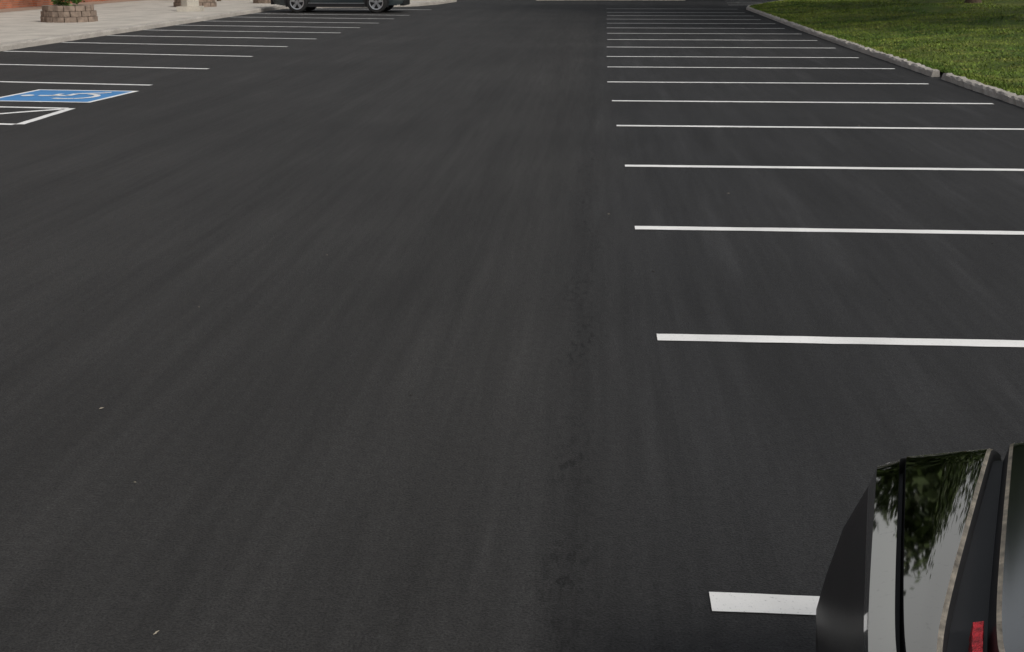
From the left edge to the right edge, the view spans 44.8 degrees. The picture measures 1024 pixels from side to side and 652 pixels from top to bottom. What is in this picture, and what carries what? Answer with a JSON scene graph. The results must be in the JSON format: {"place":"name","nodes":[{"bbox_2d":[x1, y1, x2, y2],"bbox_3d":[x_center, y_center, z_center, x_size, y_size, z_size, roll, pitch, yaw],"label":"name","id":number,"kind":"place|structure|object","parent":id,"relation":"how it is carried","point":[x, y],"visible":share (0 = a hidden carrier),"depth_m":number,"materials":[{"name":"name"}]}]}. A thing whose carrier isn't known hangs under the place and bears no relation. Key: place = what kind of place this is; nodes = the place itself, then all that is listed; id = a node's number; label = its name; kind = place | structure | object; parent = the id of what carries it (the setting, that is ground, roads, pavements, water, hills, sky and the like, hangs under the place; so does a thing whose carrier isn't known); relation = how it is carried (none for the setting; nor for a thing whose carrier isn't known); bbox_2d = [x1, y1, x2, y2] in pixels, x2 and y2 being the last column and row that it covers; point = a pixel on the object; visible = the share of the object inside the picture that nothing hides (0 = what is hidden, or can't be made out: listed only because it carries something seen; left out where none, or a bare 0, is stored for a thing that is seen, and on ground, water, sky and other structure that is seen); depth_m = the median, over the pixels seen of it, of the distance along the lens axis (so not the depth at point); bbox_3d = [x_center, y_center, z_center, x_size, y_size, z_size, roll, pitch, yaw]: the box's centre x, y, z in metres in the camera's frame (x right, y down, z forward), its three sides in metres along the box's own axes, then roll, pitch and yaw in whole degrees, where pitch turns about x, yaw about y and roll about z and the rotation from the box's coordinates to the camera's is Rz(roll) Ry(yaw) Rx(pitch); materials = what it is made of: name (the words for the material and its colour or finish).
{"place":"outdoors","nodes":[
{"label":"outdoors","id":0,"kind":"place"},
{"bbox_2d":[0,0,109,8],"bbox_3d":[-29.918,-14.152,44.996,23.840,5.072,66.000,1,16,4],"label":"walls","id":1,"kind":"structure","parent":0,"point":[7,4],"depth_m":46.18,"materials":[{"name":"red brick"}]},
{"bbox_2d":[0,0,439,43],"bbox_3d":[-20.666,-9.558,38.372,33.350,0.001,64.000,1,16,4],"label":"sidewalk","id":2,"kind":"structure","parent":0,"point":[15,26],"depth_m":38.68,"materials":[{"name":"concrete"}]},
{"bbox_2d":[40,0,97,22],"bbox_3d":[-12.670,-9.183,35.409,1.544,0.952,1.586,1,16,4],"label":"block planter","id":3,"kind":"object","parent":2,"relation":"on","point":[59,12],"visible":1,"depth_m":34.94,"materials":[{"name":"stone"}]},
{"bbox_2d":[0,0,138,12],"bbox_3d":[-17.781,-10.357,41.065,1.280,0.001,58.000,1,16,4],"label":"paver strip","id":4,"kind":"object","parent":2,"relation":"on","point":[40,7],"depth_m":49.08,"materials":[{"name":"brick"}]},
{"bbox_2d":[176,0,203,11],"bbox_3d":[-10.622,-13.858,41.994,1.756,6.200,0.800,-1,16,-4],"label":"street lamp","id":5,"kind":"object","parent":2,"relation":"on","point":[189,5],"visible":1,"depth_m":42.49,"materials":[{"name":"concrete"}]},
{"bbox_2d":[173,0,216,6],"bbox_3d":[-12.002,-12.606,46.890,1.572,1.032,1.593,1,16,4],"label":"block planter","id":6,"kind":"object","parent":2,"relation":"on","point":[206,3],"visible":0.59,"depth_m":46.56,"materials":[{"name":"stone"}]},
{"bbox_2d":[253,0,270,2],"bbox_3d":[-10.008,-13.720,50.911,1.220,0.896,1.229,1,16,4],"label":"block planter","id":7,"kind":"object","parent":2,"relation":"on","point":[261,1],"visible":0.59,"depth_m":50.46,"materials":[{"name":"stone"}]},
{"bbox_2d":[0,0,1023,651],"bbox_3d":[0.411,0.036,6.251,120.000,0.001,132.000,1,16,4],"label":"parking lot asphalt","id":8,"kind":"structure","parent":0,"point":[334,342],"depth_m":6.45,"materials":[{"name":"black asphalt"}]},
{"bbox_2d":[0,89,136,102],"bbox_3d":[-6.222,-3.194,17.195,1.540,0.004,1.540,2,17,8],"label":"accessible parking symbol","id":9,"kind":"object","parent":8,"relation":"on","point":[42,95],"visible":1,"depth_m":17.18,"materials":[{"name":"blue paint"}]},
{"bbox_2d":[0,0,456,50],"bbox_3d":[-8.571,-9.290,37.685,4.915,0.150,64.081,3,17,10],"label":"curb","id":10,"kind":"structure","parent":8,"relation":"on","point":[42,41],"depth_m":33.43,"materials":[{"name":"concrete"}]},
{"bbox_2d":[271,0,409,12],"bbox_3d":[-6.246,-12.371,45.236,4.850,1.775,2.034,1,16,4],"label":"parked suv","id":11,"kind":"object","parent":8,"relation":"on","point":[374,6],"visible":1,"depth_m":44.49,"materials":[{"name":"paint"}]},
{"bbox_2d":[0,9,1023,614],"bbox_3d":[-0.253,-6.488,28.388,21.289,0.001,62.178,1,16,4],"label":"parking bay lines","id":12,"kind":"object","parent":8,"relation":"on","point":[764,603],"visible":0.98,"depth_m":8.54,"materials":[{"name":"white paint"}]},
{"bbox_2d":[83,31,992,634],"bbox_3d":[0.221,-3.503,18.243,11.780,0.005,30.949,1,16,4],"label":"litter chips","id":13,"kind":"object","parent":8,"relation":"on","point":[411,395],"visible":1,"depth_m":6.74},
{"bbox_2d":[536,0,684,0],"bbox_3d":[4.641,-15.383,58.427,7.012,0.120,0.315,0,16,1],"label":"curb","id":14,"kind":"structure","parent":8,"relation":"on","point":[610,0],"depth_m":58.30,"materials":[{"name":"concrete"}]},
{"bbox_2d":[746,0,939,76],"bbox_3d":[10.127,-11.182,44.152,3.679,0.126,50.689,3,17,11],"label":"curb","id":15,"kind":"structure","parent":8,"relation":"on","point":[915,67],"depth_m":25.52,"materials":[{"name":"concrete"}]},
{"bbox_2d":[816,442,1023,651],"bbox_3d":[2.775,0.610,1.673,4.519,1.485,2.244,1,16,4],"label":"parked car","id":16,"kind":"object","parent":8,"relation":"on","point":[928,555],"visible":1,"depth_m":2.32,"materials":[{"name":"black paint"}]},
{"bbox_2d":[941,73,1023,107],"bbox_3d":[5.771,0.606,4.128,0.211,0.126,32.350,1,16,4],"label":"curb","id":17,"kind":"structure","parent":8,"relation":"on","point":[998,93],"depth_m":17.40,"materials":[{"name":"concrete"}]},
{"bbox_2d":[749,0,1023,94],"bbox_3d":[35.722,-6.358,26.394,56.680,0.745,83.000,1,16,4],"label":"lawn","id":18,"kind":"structure","parent":0,"point":[1007,24],"depth_m":30.55,"materials":[{"name":"green plant"}]},
{"bbox_2d":[964,0,981,3],"bbox_3d":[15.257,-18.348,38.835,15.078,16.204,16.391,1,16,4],"label":"deciduous tree","id":19,"kind":"object","parent":18,"relation":"on","point":[972,1],"visible":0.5,"depth_m":41.44,"materials":[{"name":"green plant"}]}
]}

